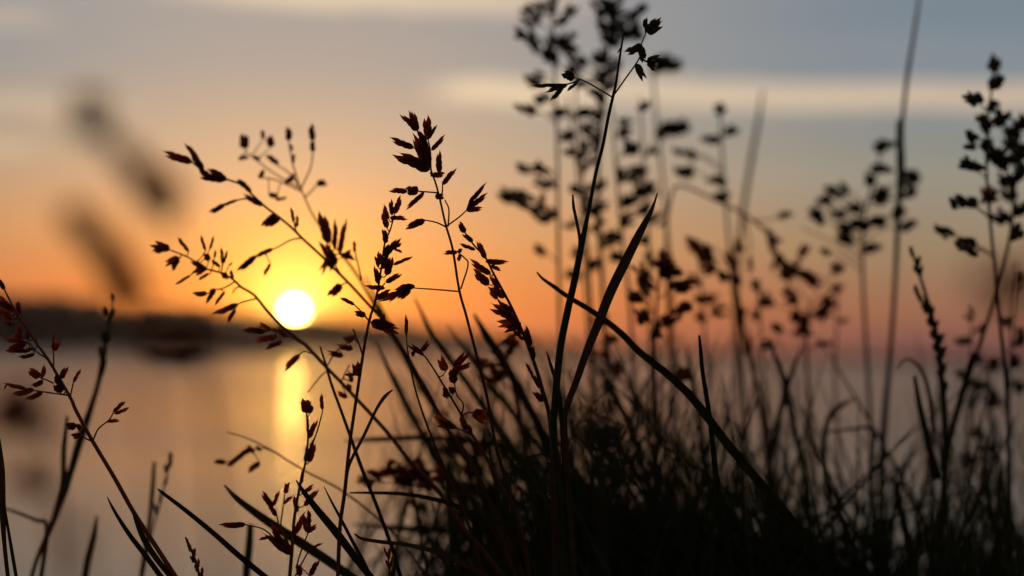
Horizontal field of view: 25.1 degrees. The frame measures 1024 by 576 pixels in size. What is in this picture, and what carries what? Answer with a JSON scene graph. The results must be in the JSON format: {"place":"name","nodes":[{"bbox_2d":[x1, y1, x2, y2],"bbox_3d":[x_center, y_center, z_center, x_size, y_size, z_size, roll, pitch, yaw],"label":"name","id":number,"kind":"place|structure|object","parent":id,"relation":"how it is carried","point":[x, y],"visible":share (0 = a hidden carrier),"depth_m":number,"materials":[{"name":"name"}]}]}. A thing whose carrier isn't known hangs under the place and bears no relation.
{"place":"outdoors","nodes":[
{"label":"outdoors","id":0,"kind":"place"},
{"bbox_2d":[0,290,298,355],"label":"headland","id":1,"kind":"structure","parent":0,"point":[73,323],"depth_m":765.02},
{"bbox_2d":[190,309,637,357],"bbox_3d":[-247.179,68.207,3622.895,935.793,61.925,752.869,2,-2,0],"label":"hills","id":2,"kind":"structure","parent":0,"point":[315,331],"depth_m":3380.42,"materials":[{"name":"black"}]},
{"bbox_2d":[0,348,1023,575],"bbox_3d":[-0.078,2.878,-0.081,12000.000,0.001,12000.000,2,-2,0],"label":"sea","id":3,"kind":"structure","parent":0,"point":[257,398],"depth_m":76.70,"materials":[{"name":"grey liquid"}]},
{"bbox_2d":[0,0,1023,358],"label":"sky","id":4,"kind":"structure","parent":0,"point":[201,75],"materials":[{"name":"orange"}]},
{"bbox_2d":[564,402,628,575],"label":"grass stalk","id":5,"kind":"object","parent":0,"point":[598,437],"depth_m":0.47,"materials":[{"name":"black plant"}]},
{"bbox_2d":[557,342,1023,367],"bbox_3d":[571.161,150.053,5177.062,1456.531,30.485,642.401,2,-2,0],"label":"hills","id":6,"kind":"structure","parent":0,"point":[852,359],"depth_m":5018.37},
{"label":"ground","id":7,"kind":"structure","parent":0,"visible":0},
{"bbox_2d":[0,439,9,575],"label":"blade of grass","id":8,"kind":"object","parent":7,"relation":"on","point":[3,508],"visible":1,"depth_m":0.77,"materials":[{"name":"black plant"}]},
{"bbox_2d":[6,511,17,575],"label":"blade of grass","id":9,"kind":"object","parent":7,"relation":"on","point":[11,550],"visible":1,"depth_m":0.77,"materials":[{"name":"black plant"}]},
{"bbox_2d":[6,507,49,575],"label":"blade of grass","id":10,"kind":"object","parent":7,"relation":"on","point":[44,553],"visible":0.91,"depth_m":0.93,"materials":[{"name":"black plant"}]},
{"bbox_2d":[0,379,61,575],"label":"grass stalk","id":11,"kind":"object","parent":7,"relation":"on","point":[21,409],"depth_m":0.33,"materials":[{"name":"brown plant"}]},
{"bbox_2d":[30,305,113,575],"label":"grass stalk","id":12,"kind":"object","parent":7,"relation":"on","point":[66,477],"depth_m":0.93,"materials":[{"name":"black plant"}]},
{"bbox_2d":[56,520,87,575],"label":"grass stalk","id":13,"kind":"object","parent":7,"relation":"on","point":[73,538],"depth_m":0.26,"materials":[{"name":"brown plant"}]},
{"bbox_2d":[0,280,177,575],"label":"grass stalk","id":14,"kind":"object","parent":7,"relation":"on","point":[167,569],"depth_m":0.76,"materials":[{"name":"black plant"}]},
{"bbox_2d":[84,516,97,575],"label":"blade of grass","id":15,"kind":"object","parent":7,"relation":"on","point":[89,551],"visible":0.94,"depth_m":0.95,"materials":[{"name":"black plant"}]},
{"bbox_2d":[57,201,160,575],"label":"grass stalk","id":16,"kind":"object","parent":7,"relation":"on","point":[115,269],"depth_m":0.29,"materials":[{"name":"brown plant"}]},
{"bbox_2d":[107,497,163,575],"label":"blade of grass","id":17,"kind":"object","parent":7,"relation":"on","point":[145,555],"visible":0.94,"depth_m":0.76,"materials":[{"name":"black plant"}]},
{"bbox_2d":[71,87,220,575],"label":"grass stalk","id":18,"kind":"object","parent":7,"relation":"on","point":[158,193],"depth_m":0.29,"materials":[{"name":"brown plant"}]},
{"bbox_2d":[139,462,155,575],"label":"blade of grass","id":19,"kind":"object","parent":7,"relation":"on","point":[149,524],"visible":0.63,"depth_m":0.93,"materials":[{"name":"black plant"}]},
{"bbox_2d":[142,452,172,575],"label":"grass stalk","id":20,"kind":"object","parent":7,"relation":"on","point":[167,467],"depth_m":0.93,"materials":[{"name":"black plant"}]},
{"bbox_2d":[139,324,221,575],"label":"grass stalk","id":21,"kind":"object","parent":7,"relation":"on","point":[181,343],"depth_m":0.33,"materials":[{"name":"brown plant"}]},
{"bbox_2d":[185,536,203,575],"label":"grass stalk","id":22,"kind":"object","parent":7,"relation":"on","point":[194,560],"depth_m":0.77,"materials":[{"name":"black plant"}]},
{"bbox_2d":[157,489,267,575],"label":"blade of grass","id":23,"kind":"object","parent":7,"relation":"on","point":[235,552],"visible":0.94,"depth_m":0.76,"materials":[{"name":"black plant"}]},
{"bbox_2d":[242,524,252,575],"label":"blade of grass","id":24,"kind":"object","parent":7,"relation":"on","point":[246,570],"visible":0.86,"depth_m":0.92,"materials":[{"name":"black plant"}]},
{"bbox_2d":[220,393,323,575],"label":"grass stalk","id":25,"kind":"object","parent":7,"relation":"on","point":[279,543],"depth_m":0.79,"materials":[{"name":"black plant"}]},
{"bbox_2d":[223,484,356,575],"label":"blade of grass","id":26,"kind":"object","parent":7,"relation":"on","point":[316,552],"visible":0.88,"depth_m":0.83,"materials":[{"name":"black plant"}]},
{"bbox_2d":[217,432,427,575],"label":"grass stalk","id":27,"kind":"object","parent":7,"relation":"on","point":[242,454],"depth_m":0.87,"materials":[{"name":"black plant"}]},
{"bbox_2d":[149,234,503,575],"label":"grass stalk","id":28,"kind":"object","parent":7,"relation":"on","point":[173,261],"depth_m":0.83,"materials":[{"name":"black plant"}]},
{"bbox_2d":[296,480,373,575],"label":"blade of grass","id":29,"kind":"object","parent":7,"relation":"on","point":[330,525],"visible":1,"depth_m":0.77,"materials":[{"name":"black plant"}]},
{"bbox_2d":[163,143,524,575],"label":"grass stalk","id":30,"kind":"object","parent":7,"relation":"on","point":[274,218],"depth_m":0.84,"materials":[{"name":"black plant"}]},
{"bbox_2d":[324,487,368,568],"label":"blade of grass","id":31,"kind":"object","parent":7,"relation":"on","point":[357,550],"visible":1,"depth_m":0.77,"materials":[{"name":"black plant"}]},
{"bbox_2d":[319,346,401,575],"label":"blade of grass","id":32,"kind":"object","parent":7,"relation":"on","point":[378,510],"visible":0.97,"depth_m":0.80,"materials":[{"name":"black plant"}]},
{"bbox_2d":[336,195,411,575],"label":"grass stalk","id":33,"kind":"object","parent":7,"relation":"on","point":[387,264],"depth_m":0.76,"materials":[{"name":"black plant"}]},
{"bbox_2d":[238,122,516,575],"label":"grass stalk","id":34,"kind":"object","parent":7,"relation":"on","point":[244,142],"depth_m":0.91,"materials":[{"name":"black plant"}]},
{"bbox_2d":[383,546,393,575],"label":"grass stalk","id":35,"kind":"object","parent":7,"relation":"on","point":[388,555],"depth_m":0.77,"materials":[{"name":"brown plant"}]},
{"bbox_2d":[354,533,489,575],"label":"blade of grass","id":36,"kind":"object","parent":7,"relation":"on","point":[469,566],"visible":1,"depth_m":0.78,"materials":[{"name":"black plant"}]},
{"bbox_2d":[356,457,500,557],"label":"grass stalk","id":37,"kind":"object","parent":7,"relation":"on","point":[403,477],"depth_m":0.93,"materials":[{"name":"black plant"}]},
{"bbox_2d":[374,340,494,573],"bbox_3d":[-0.011,0.225,0.947,0.104,0.404,0.006,2,-2,0],"label":"blade of grass","id":38,"kind":"object","parent":7,"relation":"on","point":[427,441],"visible":0.81,"depth_m":0.95,"materials":[{"name":"black plant"}]},
{"bbox_2d":[404,315,483,570],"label":"grass stalk","id":39,"kind":"object","parent":7,"relation":"on","point":[448,476],"depth_m":0.79,"materials":[{"name":"black plant"}]},
{"bbox_2d":[350,491,539,575],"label":"blade of grass","id":40,"kind":"object","parent":7,"relation":"on","point":[508,528],"visible":0.97,"depth_m":0.80,"materials":[{"name":"black plant"}]},
{"bbox_2d":[363,276,531,575],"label":"blade of grass","id":41,"kind":"object","parent":7,"relation":"on","point":[382,312],"visible":0.4,"depth_m":0.98,"materials":[{"name":"black plant"}]},
{"bbox_2d":[344,435,552,557],"bbox_3d":[-0.013,0.247,0.967,0.125,0.369,0.005,2,-2,0],"label":"blade of grass","id":42,"kind":"object","parent":7,"relation":"on","point":[412,438],"visible":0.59,"depth_m":0.97,"materials":[{"name":"black plant"}]},
{"bbox_2d":[352,523,546,574],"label":"blade of grass","id":43,"kind":"object","parent":7,"relation":"on","point":[407,528],"visible":0.49,"depth_m":0.98,"materials":[{"name":"black plant"}]},
{"bbox_2d":[379,110,530,575],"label":"grass stalk","id":44,"kind":"object","parent":7,"relation":"on","point":[421,162],"depth_m":0.77,"materials":[{"name":"black plant"}]},
{"bbox_2d":[404,431,512,554],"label":"grass stalk","id":45,"kind":"object","parent":7,"relation":"on","point":[419,506],"depth_m":1.01,"materials":[{"name":"black plant"}]},
{"bbox_2d":[407,340,530,573],"bbox_3d":[-0.011,0.213,0.776,0.062,0.391,0.012,2,-2,-7],"label":"grass stalk","id":46,"kind":"object","parent":7,"relation":"on","point":[480,416],"depth_m":0.78,"materials":[{"name":"black plant"}]},
{"bbox_2d":[414,298,580,572],"bbox_3d":[0.009,0.217,0.957,0.113,0.424,0.006,2,-2,0],"label":"blade of grass","id":47,"kind":"object","parent":7,"relation":"on","point":[438,343],"visible":0.57,"depth_m":0.96,"materials":[{"name":"black plant"}]},
{"bbox_2d":[458,222,558,575],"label":"grass stalk","id":48,"kind":"object","parent":7,"relation":"on","point":[511,322],"depth_m":0.78,"materials":[{"name":"black plant"}]},
{"bbox_2d":[475,332,549,575],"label":"grass stalk","id":49,"kind":"object","parent":7,"relation":"on","point":[499,375],"depth_m":0.93,"materials":[{"name":"black plant"}]},
{"bbox_2d":[447,324,598,569],"bbox_3d":[0.025,0.225,0.997,0.117,0.417,0.006,2,-2,0],"label":"blade of grass","id":50,"kind":"object","parent":7,"relation":"on","point":[470,358],"visible":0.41,"depth_m":1.00,"materials":[{"name":"black plant"}]},
{"bbox_2d":[509,453,541,575],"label":"blade of grass","id":51,"kind":"object","parent":7,"relation":"on","point":[513,527],"visible":1,"depth_m":0.79,"materials":[{"name":"black plant"}]},
{"bbox_2d":[473,313,596,575],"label":"blade of grass","id":52,"kind":"object","parent":7,"relation":"on","point":[490,341],"visible":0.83,"depth_m":0.93,"materials":[{"name":"black plant"}]},
{"bbox_2d":[496,0,580,499],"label":"grass stalk","id":53,"kind":"object","parent":7,"relation":"on","point":[548,53],"depth_m":1.09,"materials":[{"name":"black plant"}]},
{"bbox_2d":[546,350,570,575],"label":"blade of grass","id":54,"kind":"object","parent":7,"relation":"on","point":[560,407],"visible":0.51,"depth_m":0.79,"materials":[{"name":"black plant"}]},
{"bbox_2d":[549,94,619,465],"bbox_3d":[0.029,0.166,1.127,0.036,0.524,0.053,2,-2,0],"label":"grass stalk","id":55,"kind":"object","parent":7,"relation":"on","point":[585,112],"depth_m":1.14,"materials":[{"name":"black plant"}]},
{"bbox_2d":[562,43,606,524],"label":"grass stalk","id":56,"kind":"object","parent":7,"relation":"on","point":[583,168],"depth_m":1.10,"materials":[{"name":"black plant"}]},
{"bbox_2d":[532,17,662,575],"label":"grass stalk","id":57,"kind":"object","parent":7,"relation":"on","point":[652,27],"depth_m":0.77,"materials":[{"name":"black plant"}]},
{"bbox_2d":[563,0,648,495],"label":"grass stalk","id":58,"kind":"object","parent":7,"relation":"on","point":[611,10],"depth_m":1.12,"materials":[{"name":"black plant"}]},
{"bbox_2d":[591,314,623,485],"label":"grass stalk","id":59,"kind":"object","parent":7,"relation":"on","point":[615,368],"depth_m":1.06,"materials":[{"name":"black plant"}]},
{"bbox_2d":[561,193,657,575],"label":"blade of grass","id":60,"kind":"object","parent":7,"relation":"on","point":[618,275],"visible":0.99,"depth_m":0.77,"materials":[{"name":"black plant"}]},
{"bbox_2d":[593,360,651,526],"bbox_3d":[0.053,0.221,0.998,0.047,0.378,0.006,2,-2,0],"label":"blade of grass","id":61,"kind":"object","parent":7,"relation":"on","point":[639,450],"visible":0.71,"depth_m":1.00,"materials":[{"name":"black plant"}]},
{"bbox_2d":[604,108,659,516],"bbox_3d":[0.054,0.168,1.114,0.029,0.516,0.064,2,-2,0],"label":"grass stalk","id":62,"kind":"object","parent":7,"relation":"on","point":[627,200],"depth_m":1.12,"materials":[{"name":"black plant"}]},
{"bbox_2d":[628,96,664,458],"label":"grass stalk","id":63,"kind":"object","parent":7,"relation":"on","point":[655,216],"depth_m":1.12,"materials":[{"name":"black plant"}]},
{"bbox_2d":[625,248,692,562],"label":"grass stalk","id":64,"kind":"object","parent":7,"relation":"on","point":[665,271],"depth_m":0.98,"materials":[{"name":"black plant"}]},
{"bbox_2d":[650,51,690,432],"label":"grass stalk","id":65,"kind":"object","parent":7,"relation":"on","point":[681,126],"depth_m":1.24,"materials":[{"name":"black plant"}]},
{"bbox_2d":[346,323,1023,575],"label":"grass","id":66,"kind":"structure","parent":7,"relation":"on","point":[689,542],"depth_m":0.98,"materials":[{"name":"black plant"}]},
{"bbox_2d":[536,272,836,575],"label":"blade of grass","id":67,"kind":"object","parent":7,"relation":"on","point":[748,469],"visible":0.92,"depth_m":0.80,"materials":[{"name":"black plant"}]},
{"bbox_2d":[686,344,716,570],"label":"blade of grass","id":68,"kind":"object","parent":7,"relation":"on","point":[703,437],"visible":0.41,"depth_m":1.05,"materials":[{"name":"black plant"}]},
{"bbox_2d":[685,237,719,488],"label":"grass stalk","id":69,"kind":"object","parent":7,"relation":"on","point":[700,316],"depth_m":1.14,"materials":[{"name":"black plant"}]},
{"bbox_2d":[670,101,757,538],"bbox_3d":[0.095,0.167,1.161,0.056,0.527,0.059,0,-2,44],"label":"grass stalk","id":70,"kind":"object","parent":7,"relation":"on","point":[686,172],"depth_m":1.16,"materials":[{"name":"black plant"}]},
{"bbox_2d":[698,335,734,575],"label":"blade of grass","id":71,"kind":"object","parent":7,"relation":"on","point":[727,545],"visible":1,"depth_m":0.76,"materials":[{"name":"black plant"}]},
{"bbox_2d":[685,235,777,557],"bbox_3d":[0.097,0.198,1.079,0.067,0.445,0.040,3,-2,-33],"label":"grass stalk","id":72,"kind":"object","parent":7,"relation":"on","point":[704,254],"depth_m":1.08,"materials":[{"name":"black plant"}]},
{"bbox_2d":[664,184,825,512],"bbox_3d":[0.109,0.189,1.120,0.080,0.477,0.030,2,-2,0],"label":"grass stalk","id":73,"kind":"object","parent":7,"relation":"on","point":[809,277],"depth_m":1.12,"materials":[{"name":"black plant"}]},
{"bbox_2d":[733,89,762,520],"bbox_3d":[0.134,0.169,1.325,0.018,0.569,0.010,2,-2,-27],"label":"blade of grass","id":74,"kind":"object","parent":7,"relation":"on","point":[740,234],"visible":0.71,"depth_m":1.33,"materials":[{"name":"black plant"}]},
{"bbox_2d":[748,278,775,515],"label":"grass stalk","id":75,"kind":"object","parent":7,"relation":"on","point":[755,286],"depth_m":1.14,"materials":[{"name":"black plant"}]},
{"bbox_2d":[762,344,802,556],"bbox_3d":[0.118,0.221,1.038,0.017,0.391,0.006,2,-2,0],"label":"blade of grass","id":76,"kind":"object","parent":7,"relation":"on","point":[774,440],"visible":0.67,"depth_m":1.04,"materials":[{"name":"black plant"}]},
{"bbox_2d":[767,336,813,553],"bbox_3d":[0.127,0.231,1.017,0.038,0.419,0.006,2,-2,0],"label":"blade of grass","id":77,"kind":"object","parent":7,"relation":"on","point":[802,465],"visible":0.84,"depth_m":1.02,"materials":[{"name":"black plant"}]},
{"bbox_2d":[755,261,845,540],"bbox_3d":[0.135,0.205,1.106,0.046,0.438,0.047,2,-2,0],"label":"grass stalk","id":78,"kind":"object","parent":7,"relation":"on","point":[821,311],"depth_m":1.11,"materials":[{"name":"black plant"}]},
{"bbox_2d":[821,398,853,575],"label":"blade of grass","id":79,"kind":"object","parent":7,"relation":"on","point":[834,410],"visible":0.84,"depth_m":1.02,"materials":[{"name":"black plant"}]},
{"bbox_2d":[828,281,849,565],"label":"grass stalk","id":80,"kind":"object","parent":7,"relation":"on","point":[836,288],"depth_m":1.16,"materials":[{"name":"black plant"}]},
{"bbox_2d":[828,425,880,573],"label":"blade of grass","id":81,"kind":"object","parent":7,"relation":"on","point":[872,489],"visible":0.93,"depth_m":1.00,"materials":[{"name":"black plant"}]},
{"bbox_2d":[801,138,922,547],"bbox_3d":[0.165,0.189,1.115,0.055,0.532,0.059,1,-2,12],"label":"grass stalk","id":82,"kind":"object","parent":7,"relation":"on","point":[880,195],"depth_m":1.12,"materials":[{"name":"black plant"}]},
{"bbox_2d":[877,0,919,575],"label":"grass stalk","id":83,"kind":"object","parent":7,"relation":"on","point":[900,174],"depth_m":1.09,"materials":[{"name":"black plant"}]},
{"bbox_2d":[885,440,916,575],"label":"blade of grass","id":84,"kind":"object","parent":7,"relation":"on","point":[892,528],"visible":0.81,"depth_m":1.00,"materials":[{"name":"black plant"}]},
{"bbox_2d":[893,477,918,575],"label":"blade of grass","id":85,"kind":"object","parent":7,"relation":"on","point":[909,548],"visible":0.97,"depth_m":0.95,"materials":[{"name":"black plant"}]},
{"bbox_2d":[915,513,926,563],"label":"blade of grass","id":86,"kind":"object","parent":7,"relation":"on","point":[921,536],"visible":0.44,"depth_m":1.00,"materials":[{"name":"black plant"}]},
{"bbox_2d":[896,245,973,575],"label":"grass stalk","id":87,"kind":"object","parent":7,"relation":"on","point":[927,307],"depth_m":0.93,"materials":[{"name":"black plant"}]},
{"bbox_2d":[953,304,985,564],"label":"grass stalk","id":88,"kind":"object","parent":7,"relation":"on","point":[962,341],"depth_m":1.08,"materials":[{"name":"black plant"}]},
{"bbox_2d":[933,53,1012,575],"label":"grass stalk","id":89,"kind":"object","parent":7,"relation":"on","point":[995,157],"depth_m":0.95,"materials":[{"name":"black plant"}]},
{"bbox_2d":[946,112,1023,520],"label":"grass stalk","id":90,"kind":"object","parent":7,"relation":"on","point":[1013,136],"depth_m":0.98,"materials":[{"name":"black plant"}]},
{"bbox_2d":[958,314,1023,515],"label":"grass stalk","id":91,"kind":"object","parent":7,"relation":"on","point":[1014,361],"depth_m":1.10,"materials":[{"name":"black plant"}]},
{"bbox_2d":[982,448,1002,575],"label":"blade of grass","id":92,"kind":"object","parent":7,"relation":"on","point":[991,508],"visible":0.63,"depth_m":1.00,"materials":[{"name":"black plant"}]},
{"bbox_2d":[966,257,1023,319],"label":"grass stalk","id":93,"kind":"object","parent":7,"relation":"on","point":[992,285],"depth_m":0.26,"materials":[{"name":"beige plant"}]}
]}

